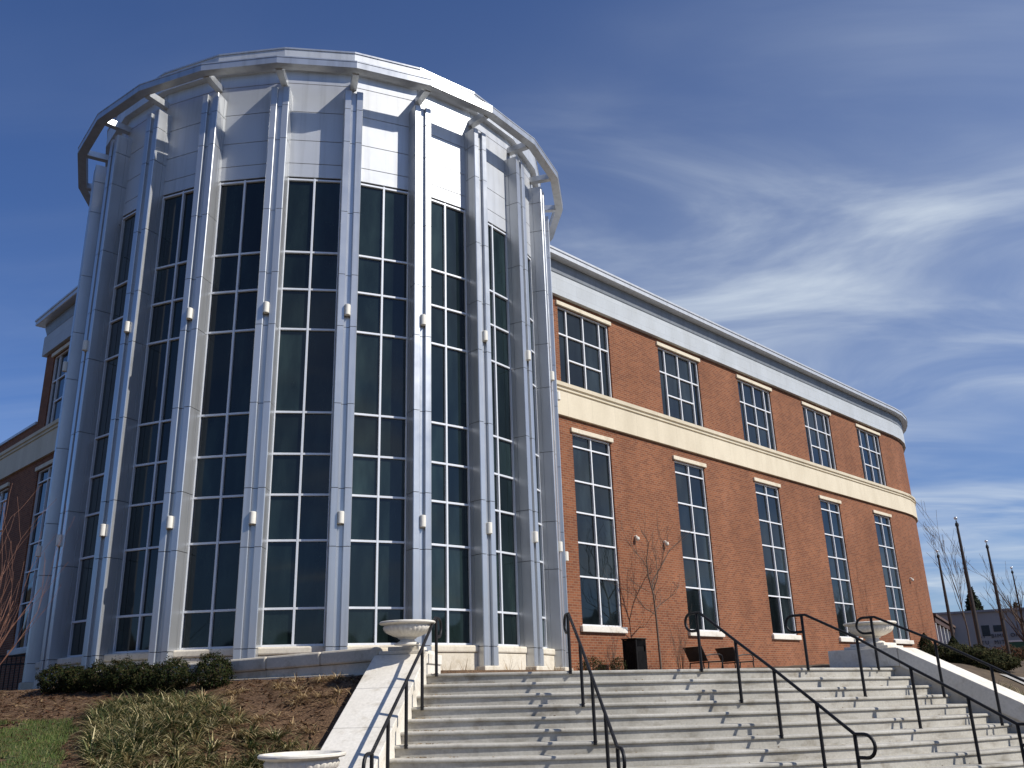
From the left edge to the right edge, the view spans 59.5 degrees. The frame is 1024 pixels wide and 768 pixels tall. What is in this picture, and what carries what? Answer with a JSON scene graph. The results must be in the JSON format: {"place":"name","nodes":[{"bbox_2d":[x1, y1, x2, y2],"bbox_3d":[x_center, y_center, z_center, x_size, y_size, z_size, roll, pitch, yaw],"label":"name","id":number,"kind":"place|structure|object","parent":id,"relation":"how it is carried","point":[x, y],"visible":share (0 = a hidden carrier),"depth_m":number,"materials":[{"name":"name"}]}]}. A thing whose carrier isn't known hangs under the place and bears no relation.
{"place":"outdoors","nodes":[
{"label":"outdoors","id":0,"kind":"place"},
{"bbox_2d":[0,673,446,767],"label":"mulch bed","id":1,"kind":"object","parent":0,"point":[330,713],"visible":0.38,"depth_m":14.22,"materials":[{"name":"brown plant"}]},
{"bbox_2d":[0,655,25,690],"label":"metal fence","id":2,"kind":"object","parent":1,"relation":"on","point":[15,663],"visible":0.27,"depth_m":22.31,"materials":[{"name":"black metal"}]},
{"bbox_2d":[0,483,73,664],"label":"bare bush","id":3,"kind":"object","parent":1,"relation":"on","point":[6,619],"visible":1,"depth_m":16.52,"materials":[{"name":"brown plant"}]},
{"bbox_2d":[0,717,78,767],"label":"lawn","id":4,"kind":"structure","parent":1,"relation":"on","point":[28,731],"depth_m":12.75,"materials":[{"name":"green plant"}]},
{"bbox_2d":[35,661,74,692],"bbox_3d":[-9.243,5.981,18.154,0.796,0.688,0.904,-2,-19,0],"label":"shrub","id":5,"kind":"object","parent":1,"relation":"on","point":[44,683],"visible":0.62,"depth_m":17.93,"materials":[{"name":"green plant"}]},
{"bbox_2d":[58,663,91,693],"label":"shrub","id":6,"kind":"object","parent":1,"relation":"on","point":[69,674],"visible":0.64,"depth_m":17.62,"materials":[{"name":"green plant"}]},
{"bbox_2d":[77,659,115,692],"bbox_3d":[-8.065,5.737,17.518,0.762,0.740,0.801,-2,-19,0],"label":"shrub","id":7,"kind":"object","parent":1,"relation":"on","point":[95,680],"visible":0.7,"depth_m":17.28,"materials":[{"name":"green plant"}]},
{"bbox_2d":[101,651,140,692],"bbox_3d":[-7.440,5.558,17.168,0.853,0.842,0.775,-2,-19,0],"label":"shrub","id":8,"kind":"object","parent":1,"relation":"on","point":[116,684],"visible":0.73,"depth_m":16.98,"materials":[{"name":"green plant"}]},
{"bbox_2d":[123,659,159,692],"bbox_3d":[-6.926,5.513,16.804,0.781,0.707,0.728,-2,-19,0],"label":"shrub","id":9,"kind":"object","parent":1,"relation":"on","point":[142,682],"visible":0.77,"depth_m":16.63,"materials":[{"name":"green plant"}]},
{"bbox_2d":[147,652,192,691],"bbox_3d":[-6.256,5.343,16.491,0.850,0.799,0.848,8,-22,-27],"label":"shrub","id":10,"kind":"object","parent":1,"relation":"on","point":[168,677],"visible":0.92,"depth_m":16.30,"materials":[{"name":"green plant"}]},
{"bbox_2d":[54,686,322,767],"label":"lilyturf","id":11,"kind":"object","parent":1,"relation":"on","point":[106,715],"visible":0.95,"depth_m":12.74,"materials":[{"name":"green plant"}]},
{"bbox_2d":[188,649,236,689],"bbox_3d":[-5.417,5.181,16.163,0.789,0.794,0.906,-19,-25,40],"label":"shrub","id":12,"kind":"object","parent":1,"relation":"on","point":[210,675],"visible":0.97,"depth_m":16.00,"materials":[{"name":"green plant"}]},
{"bbox_2d":[71,671,355,767],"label":"dry grass","id":13,"kind":"structure","parent":1,"relation":"on","point":[296,688],"depth_m":14.24,"materials":[{"name":"brown plant"}]},
{"bbox_2d":[78,647,387,682],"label":"planter wall","id":14,"kind":"structure","parent":1,"relation":"on","point":[354,662],"depth_m":15.92,"materials":[{"name":"grey concrete"}]},
{"bbox_2d":[0,0,1023,612],"label":"sky","id":15,"kind":"structure","parent":0,"point":[836,187],"materials":[{"name":"blue"}]},
{"bbox_2d":[753,660,1023,693],"bbox_3d":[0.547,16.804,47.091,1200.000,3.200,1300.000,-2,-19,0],"label":"ground","id":16,"kind":"structure","parent":0,"point":[999,677],"depth_m":19.62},
{"bbox_2d":[321,646,441,767],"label":"stair wall","id":17,"kind":"structure","parent":16,"relation":"on","point":[356,729],"depth_m":13.58,"materials":[{"name":"white concrete"}]},
{"bbox_2d":[257,750,345,767],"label":"urn","id":18,"kind":"object","parent":17,"relation":"on","point":[314,759],"visible":1,"depth_m":9.38,"materials":[{"name":"white stone"}]},
{"bbox_2d":[379,619,435,645],"bbox_3d":[-1.750,4.169,14.970,0.940,0.378,0.940,-2,-19,0],"label":"urn","id":19,"kind":"object","parent":17,"relation":"on","point":[406,632],"visible":0.98,"depth_m":14.72,"materials":[{"name":"white stone"}]},
{"bbox_2d":[0,47,937,689],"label":"civic building","id":20,"kind":"structure","parent":16,"relation":"on","point":[308,195],"depth_m":22.30,"materials":[{"name":"brown brick"}]},
{"bbox_2d":[0,482,9,538],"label":"window","id":21,"kind":"structure","parent":20,"relation":"in","point":[3,494],"depth_m":34.44,"materials":[{"name":"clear glass"}]},
{"bbox_2d":[7,459,52,654],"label":"window","id":22,"kind":"structure","parent":20,"relation":"in","point":[44,478],"depth_m":30.89,"materials":[{"name":"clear glass"}]},
{"bbox_2d":[36,546,41,556],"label":"wall lamp","id":23,"kind":"object","parent":20,"relation":"attached to","point":[38,551],"visible":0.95,"depth_m":21.74,"materials":[{"name":"white metal"}]},
{"bbox_2d":[46,341,69,424],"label":"window","id":24,"kind":"structure","parent":20,"relation":"in","point":[58,379],"depth_m":32.92,"materials":[{"name":"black glass"}]},
{"bbox_2d":[55,534,61,546],"bbox_3d":[-10.347,3.583,20.492,0.137,0.260,0.164,-19,-25,40],"label":"wall lamp","id":25,"kind":"object","parent":20,"relation":"attached to","point":[58,537],"visible":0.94,"depth_m":20.43,"materials":[{"name":"grey metal"}]},
{"bbox_2d":[62,361,67,371],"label":"wall lamp","id":26,"kind":"object","parent":20,"relation":"attached to","point":[64,367],"visible":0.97,"depth_m":23.31,"materials":[{"name":"beige paint"}]},
{"bbox_2d":[82,340,87,351],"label":"wall lamp","id":27,"kind":"object","parent":20,"relation":"attached to","point":[85,344],"visible":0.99,"depth_m":22.00,"materials":[{"name":"beige paint"}]},
{"bbox_2d":[67,211,135,656],"bbox_3d":[-9.452,0.729,21.283,1.325,11.024,0.130,-15,-23,34],"label":"window","id":28,"kind":"structure","parent":20,"relation":"in","point":[79,617],"depth_m":21.28,"materials":[{"name":"black glass"}]},
{"bbox_2d":[99,524,106,536],"bbox_3d":[-8.892,3.189,19.492,0.136,0.260,0.164,-11,-21,25],"label":"wall lamp","id":29,"kind":"object","parent":20,"relation":"attached to","point":[102,532],"visible":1,"depth_m":19.43,"materials":[{"name":"white metal"}]},
{"bbox_2d":[124,321,130,332],"bbox_3d":[-9.040,-1.333,21.062,0.136,0.260,0.164,-11,-21,25],"label":"wall lamp","id":30,"kind":"object","parent":20,"relation":"attached to","point":[127,327],"visible":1,"depth_m":21.00,"materials":[{"name":"beige paint"}]},
{"bbox_2d":[113,189,193,653],"bbox_3d":[-7.983,0.419,20.528,1.325,11.024,0.130,-9,-20,20],"label":"window","id":31,"kind":"structure","parent":20,"relation":"in","point":[139,567],"depth_m":20.35,"materials":[{"name":"black glass"}]},
{"bbox_2d":[166,516,173,528],"bbox_3d":[-7.215,2.923,18.883,0.138,0.260,0.170,-2,-19,0],"label":"wall lamp","id":32,"kind":"object","parent":20,"relation":"attached to","point":[169,522],"visible":1,"depth_m":18.82,"materials":[{"name":"white metal"}]},
{"bbox_2d":[186,307,192,319],"bbox_3d":[-7.362,-1.599,20.453,0.138,0.260,0.170,-2,-19,0],"label":"wall lamp","id":33,"kind":"object","parent":20,"relation":"attached to","point":[189,313],"visible":1,"depth_m":20.39,"materials":[{"name":"beige paint"}]},
{"bbox_2d":[180,179,264,649],"bbox_3d":[-6.353,0.236,20.155,1.325,11.024,0.130,-4,-19,6],"label":"window","id":34,"kind":"structure","parent":20,"relation":"in","point":[210,595],"depth_m":19.92,"materials":[{"name":"black glass"}]},
{"bbox_2d":[249,511,255,524],"bbox_3d":[-5.416,2.800,18.698,0.138,0.260,0.165,-2,-19,0],"label":"wall lamp","id":35,"kind":"object","parent":20,"relation":"attached to","point":[252,517],"visible":1,"depth_m":18.64,"materials":[{"name":"white metal"}]},
{"bbox_2d":[263,301,269,313],"bbox_3d":[-5.564,-1.722,20.267,0.138,0.260,0.165,-2,-19,0],"label":"wall lamp","id":36,"kind":"object","parent":20,"relation":"attached to","point":[266,307],"visible":1,"depth_m":20.20,"materials":[{"name":"beige paint"}]},
{"bbox_2d":[261,177,340,646],"bbox_3d":[-4.673,0.194,20.191,1.325,11.024,0.130,1,-19,-8],"label":"window","id":37,"kind":"structure","parent":20,"relation":"in","point":[297,535],"depth_m":19.94,"materials":[{"name":"black glass"}]},
{"bbox_2d":[337,511,343,523],"bbox_3d":[-3.623,2.832,18.959,0.138,0.260,0.170,-2,-19,0],"label":"wall lamp","id":38,"kind":"object","parent":20,"relation":"attached to","point":[340,518],"visible":1,"depth_m":18.89,"materials":[{"name":"white metal"}]},
{"bbox_2d":[344,304,350,315],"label":"wall lamp","id":39,"kind":"object","parent":20,"relation":"attached to","point":[347,308],"visible":1,"depth_m":20.46,"materials":[{"name":"beige paint"}]},
{"bbox_2d":[348,183,407,644],"bbox_3d":[-3.053,0.294,20.632,1.325,11.024,0.130,6,-21,-22],"label":"window","id":40,"kind":"structure","parent":20,"relation":"in","point":[378,515],"depth_m":20.44,"materials":[{"name":"black glass"}]},
{"bbox_2d":[420,515,425,527],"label":"wall lamp","id":41,"kind":"object","parent":20,"relation":"attached to","point":[422,521],"visible":1,"depth_m":19.57,"materials":[{"name":"white metal"}]},
{"bbox_2d":[420,314,425,325],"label":"wall lamp","id":42,"kind":"object","parent":20,"relation":"attached to","point":[422,319],"visible":1,"depth_m":21.15,"materials":[{"name":"beige paint"}]},
{"bbox_2d":[431,199,471,644],"bbox_3d":[-1.603,0.531,21.449,1.325,11.024,0.130,13,-24,-36],"label":"window","id":43,"kind":"structure","parent":20,"relation":"in","point":[450,498],"depth_m":21.32,"materials":[{"name":"black glass"}]},
{"bbox_2d":[482,330,487,341],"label":"wall lamp","id":44,"kind":"object","parent":20,"relation":"attached to","point":[484,335],"visible":1,"depth_m":22.21,"materials":[{"name":"beige paint"}]},
{"bbox_2d":[486,522,491,533],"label":"wall lamp","id":45,"kind":"object","parent":20,"relation":"attached to","point":[489,527],"visible":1,"depth_m":20.63,"materials":[{"name":"white metal"}]},
{"bbox_2d":[488,223,519,645],"bbox_3d":[-0.419,0.887,22.588,0.130,11.024,1.325,-16,-23,34],"label":"window","id":46,"kind":"structure","parent":20,"relation":"in","point":[504,485],"depth_m":22.59,"materials":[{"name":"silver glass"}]},
{"bbox_2d":[526,350,530,360],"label":"wall lamp","id":47,"kind":"object","parent":20,"relation":"attached to","point":[528,355],"visible":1,"depth_m":23.58,"materials":[{"name":"beige paint"}]},
{"bbox_2d":[533,531,537,542],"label":"wall lamp","id":48,"kind":"object","parent":20,"relation":"attached to","point":[535,536],"visible":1,"depth_m":22.01,"materials":[{"name":"white metal"}]},
{"bbox_2d":[527,255,546,647],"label":"window","id":49,"kind":"structure","parent":20,"relation":"in","point":[529,259],"depth_m":24.27,"materials":[{"name":"black glass"}]},
{"bbox_2d":[551,371,553,380],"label":"wall lamp","id":50,"kind":"object","parent":20,"relation":"attached to","point":[552,375],"visible":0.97,"depth_m":25.16,"materials":[{"name":"beige paint"}]},
{"bbox_2d":[557,391,560,400],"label":"wall lamp","id":51,"kind":"object","parent":20,"relation":"attached to","point":[558,396],"visible":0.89,"depth_m":26.86,"materials":[{"name":"white metal"}]},
{"bbox_2d":[559,541,562,551],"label":"wall lamp","id":52,"kind":"object","parent":20,"relation":"attached to","point":[560,546],"visible":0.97,"depth_m":23.59,"materials":[{"name":"beige paint"}]},
{"bbox_2d":[565,551,568,560],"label":"wall lamp","id":53,"kind":"object","parent":20,"relation":"attached to","point":[566,556],"visible":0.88,"depth_m":25.29,"materials":[{"name":"beige paint"}]},
{"bbox_2d":[555,300,611,396],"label":"window","id":54,"kind":"structure","parent":20,"relation":"in","point":[583,342],"depth_m":30.64,"materials":[{"name":"black glass"}]},
{"bbox_2d":[570,427,627,633],"bbox_3d":[2.701,4.646,28.573,0.260,6.370,2.190,-19,-26,41],"label":"window","id":55,"kind":"structure","parent":20,"relation":"in","point":[600,598],"depth_m":28.64,"materials":[{"name":"black glass"}]},
{"bbox_2d":[655,341,702,426],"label":"window","id":56,"kind":"structure","parent":20,"relation":"in","point":[680,392],"depth_m":34.50,"materials":[{"name":"black glass"}]},
{"bbox_2d":[672,455,724,636],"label":"window","id":57,"kind":"structure","parent":20,"relation":"in","point":[692,506],"depth_m":32.55,"materials":[{"name":"black glass"}]},
{"bbox_2d":[735,374,775,449],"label":"window","id":58,"kind":"structure","parent":20,"relation":"in","point":[755,407],"depth_m":38.37,"materials":[{"name":"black glass"}]},
{"bbox_2d":[753,477,801,639],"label":"window","id":59,"kind":"structure","parent":20,"relation":"in","point":[772,537],"depth_m":36.39,"materials":[{"name":"black glass"}]},
{"bbox_2d":[801,401,835,469],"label":"window","id":60,"kind":"structure","parent":20,"relation":"in","point":[817,428],"depth_m":42.23,"materials":[{"name":"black glass"}]},
{"bbox_2d":[818,495,862,642],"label":"window","id":61,"kind":"structure","parent":20,"relation":"in","point":[839,572],"depth_m":40.33,"materials":[{"name":"black glass"}]},
{"bbox_2d":[855,423,885,485],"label":"window","id":62,"kind":"structure","parent":20,"relation":"in","point":[869,447],"depth_m":46.10,"materials":[{"name":"black glass"}]},
{"bbox_2d":[872,510,913,644],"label":"window","id":63,"kind":"structure","parent":20,"relation":"in","point":[883,529],"depth_m":44.13,"materials":[{"name":"black glass"}]},
{"bbox_2d":[574,656,606,670],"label":"shrub","id":64,"kind":"object","parent":16,"relation":"on","point":[596,662],"visible":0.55,"depth_m":25.35,"materials":[{"name":"green plant"}]},
{"bbox_2d":[389,668,1023,767],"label":"steps","id":65,"kind":"structure","parent":16,"relation":"on","point":[712,718],"depth_m":14.13,"materials":[{"name":"concrete"}]},
{"bbox_2d":[362,616,441,767],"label":"handrail","id":66,"kind":"object","parent":65,"relation":"on","point":[386,725],"visible":1,"depth_m":13.16,"materials":[{"name":"black metal"}]},
{"bbox_2d":[563,612,625,767],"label":"handrail","id":67,"kind":"object","parent":65,"relation":"on","point":[567,617],"visible":1,"depth_m":13.17,"materials":[{"name":"black metal"}]},
{"bbox_2d":[684,611,876,767],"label":"handrail","id":68,"kind":"object","parent":65,"relation":"on","point":[830,714],"visible":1,"depth_m":13.71,"materials":[{"name":"black metal"}]},
{"bbox_2d":[785,614,1023,764],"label":"handrail","id":69,"kind":"object","parent":65,"relation":"on","point":[967,697],"visible":0.98,"depth_m":15.03,"materials":[{"name":"black metal"}]},
{"bbox_2d":[855,616,1023,725],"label":"handrail","id":70,"kind":"object","parent":65,"relation":"on","point":[935,642],"visible":1,"depth_m":16.63,"materials":[{"name":"black metal"}]},
{"bbox_2d":[916,633,932,650],"bbox_3d":[10.365,6.686,22.381,0.853,0.916,0.799,-2,-19,0],"label":"evergreen","id":71,"kind":"object","parent":16,"relation":"on","point":[922,644],"visible":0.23,"depth_m":22.38,"materials":[{"name":"green plant"}]},
{"bbox_2d":[828,642,1023,732],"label":"stair wall","id":72,"kind":"structure","parent":16,"relation":"on","point":[975,687],"depth_m":17.27,"materials":[{"name":"white concrete"}]},
{"bbox_2d":[843,620,896,643],"bbox_3d":[7.498,5.198,18.690,1.053,0.423,1.053,-2,-19,0],"label":"urn","id":73,"kind":"object","parent":72,"relation":"on","point":[881,628],"visible":0.84,"depth_m":18.42,"materials":[{"name":"white stone"}]},
{"bbox_2d":[908,494,970,646],"bbox_3d":[19.416,8.731,39.899,1.972,8.073,1.952,-2,-19,0],"label":"bare tree","id":74,"kind":"object","parent":16,"relation":"on","point":[959,590],"visible":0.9,"depth_m":39.92,"materials":[{"name":"brown plant"}]},
{"bbox_2d":[933,613,955,652],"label":"porch building","id":75,"kind":"structure","parent":16,"relation":"on","point":[943,633],"depth_m":56.88,"materials":[{"name":"white"}]},
{"bbox_2d":[936,550,954,637],"bbox_3d":[18.492,9.587,37.959,0.140,5.075,0.140,-2,-19,0],"label":"flagpole","id":76,"kind":"object","parent":16,"relation":"on","point":[947,605],"visible":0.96,"depth_m":38.05,"materials":[{"name":"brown metal"}]},
{"bbox_2d":[921,642,976,663],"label":"shrub","id":77,"kind":"object","parent":16,"relation":"on","point":[941,651],"visible":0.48,"depth_m":21.18,"materials":[{"name":"green plant"}]},
{"bbox_2d":[949,636,959,644],"bbox_3d":[11.429,6.933,23.076,0.764,0.878,0.783,-2,-19,0],"label":"evergreen","id":78,"kind":"object","parent":16,"relation":"on","point":[953,640],"visible":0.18,"depth_m":23.13,"materials":[{"name":"green plant"}]},
{"bbox_2d":[954,517,982,653],"bbox_3d":[15.438,7.050,30.162,0.140,5.208,0.140,-2,-19,0],"label":"flagpole","id":79,"kind":"object","parent":16,"relation":"on","point":[975,619],"visible":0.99,"depth_m":30.14,"materials":[{"name":"brown metal"}]},
{"bbox_2d":[964,586,983,610],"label":"conifer","id":80,"kind":"object","parent":16,"relation":"on","point":[978,604],"visible":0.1,"depth_m":78.04,"materials":[{"name":"green plant"}]},
{"bbox_2d":[945,644,1009,664],"bbox_3d":[10.984,6.425,21.150,1.501,0.577,1.577,-2,-19,0],"label":"shrub","id":81,"kind":"object","parent":16,"relation":"on","point":[982,649],"visible":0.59,"depth_m":20.86,"materials":[{"name":"green plant"}]},
{"bbox_2d":[936,607,1023,649],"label":"grey building","id":82,"kind":"structure","parent":16,"relation":"on","point":[990,627],"depth_m":64.50,"materials":[{"name":"paint"}]},
{"bbox_2d":[981,625,990,635],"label":"window","id":83,"kind":"structure","parent":82,"relation":"in","point":[985,628],"depth_m":64.42,"materials":[{"name":"black glass"}]},
{"bbox_2d":[993,625,1001,631],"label":"window","id":84,"kind":"structure","parent":82,"relation":"in","point":[997,628],"depth_m":64.13,"materials":[{"name":"black glass"}]},
{"bbox_2d":[943,531,1023,641],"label":"bare tree","id":85,"kind":"object","parent":16,"relation":"on","point":[1016,616],"visible":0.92,"depth_m":44.16,"materials":[{"name":"brown plant"}]},
{"bbox_2d":[965,653,1022,670],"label":"shrub","id":86,"kind":"object","parent":16,"relation":"on","point":[1007,662],"visible":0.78,"depth_m":20.33,"materials":[{"name":"green plant"}]},
{"bbox_2d":[985,540,1010,656],"bbox_3d":[19.284,8.719,35.430,0.140,5.103,0.190,-2,-19,0],"label":"flagpole","id":87,"kind":"object","parent":16,"relation":"on","point":[1001,616],"visible":0.98,"depth_m":35.38,"materials":[{"name":"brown metal"}]},
{"bbox_2d":[985,678,1023,694],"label":"lilyturf","id":88,"kind":"object","parent":16,"relation":"on","point":[1012,689],"visible":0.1,"depth_m":17.63,"materials":[{"name":"green plant"}]},
{"bbox_2d":[986,644,1023,659],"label":"shrub","id":89,"kind":"object","parent":16,"relation":"on","point":[1019,652],"visible":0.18,"depth_m":49.96,"materials":[{"name":"green plant"}]},
{"bbox_2d":[1001,674,1023,683],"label":"footpath","id":90,"kind":"structure","parent":16,"relation":"on","point":[1008,676],"depth_m":19.64,"materials":[{"name":"grey concrete"}]},
{"bbox_2d":[1008,640,1023,657],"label":"dumpster","id":91,"kind":"object","parent":16,"relation":"on","point":[1017,643],"visible":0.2,"depth_m":51.92,"materials":[{"name":"green paint"}]},
{"bbox_2d":[1010,567,1023,625],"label":"flagpole","id":92,"kind":"object","parent":16,"relation":"on","point":[1012,572],"visible":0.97,"depth_m":44.93,"materials":[{"name":"brown metal"}]},
{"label":"plaza","id":93,"kind":"structure","parent":0,"visible":0},
{"bbox_2d":[441,670,561,673],"bbox_3d":[-2.483,6.659,20.325,13.371,0.220,4.664,11,-23,-33],"label":"planting bed","id":94,"kind":"object","parent":93,"relation":"on","point":[467,671],"visible":0.13,"depth_m":19.30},
{"bbox_2d":[442,659,562,671],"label":"bed grass","id":95,"kind":"structure","parent":94,"relation":"on","point":[534,669],"depth_m":20.14,"materials":[{"name":"green plant"}]},
{"bbox_2d":[621,638,647,669],"bbox_3d":[3.675,8.177,26.708,0.540,1.120,0.540,-19,-26,41],"label":"litter bin","id":96,"kind":"object","parent":93,"relation":"on","point":[634,654],"visible":0.86,"depth_m":26.60,"materials":[{"name":"black metal"}]},
{"bbox_2d":[683,646,723,668],"bbox_3d":[6.156,8.921,28.762,0.871,0.916,0.939,9,-22,-28],"label":"bench","id":97,"kind":"object","parent":93,"relation":"on","point":[692,654],"visible":0.82,"depth_m":28.70,"materials":[{"name":"black paint"}]},
{"bbox_2d":[715,647,754,668],"bbox_3d":[7.491,9.325,30.053,0.871,0.915,0.938,8,-22,-27],"label":"bench","id":98,"kind":"object","parent":93,"relation":"on","point":[727,654],"visible":0.8,"depth_m":29.95,"materials":[{"name":"black paint"}]},
{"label":"planting bed","id":99,"kind":"structure","parent":93,"relation":"on","visible":0},
{"bbox_2d":[603,632,618,668],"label":"bare bush","id":100,"kind":"object","parent":99,"relation":"on","point":[609,651],"visible":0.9,"depth_m":26.49,"materials":[{"name":"brown plant"}]},
{"bbox_2d":[609,652,627,669],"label":"shrub","id":101,"kind":"object","parent":99,"relation":"on","point":[615,665],"visible":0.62,"depth_m":26.13,"materials":[{"name":"green plant"}]},
{"bbox_2d":[600,511,695,668],"bbox_3d":[4.561,6.608,28.452,4.079,5.292,1.214,16,-26,-41],"label":"bare tree","id":102,"kind":"object","parent":99,"relation":"on","point":[655,613],"visible":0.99,"depth_m":28.49,"materials":[{"name":"brown plant"}]},
{"bbox_2d":[662,599,691,668],"bbox_3d":[5.361,8.175,28.938,0.993,2.585,1.205,-2,-19,0],"label":"bare bush","id":103,"kind":"object","parent":99,"relation":"on","point":[680,642],"visible":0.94,"depth_m":28.80,"materials":[{"name":"brown plant"}]}
]}

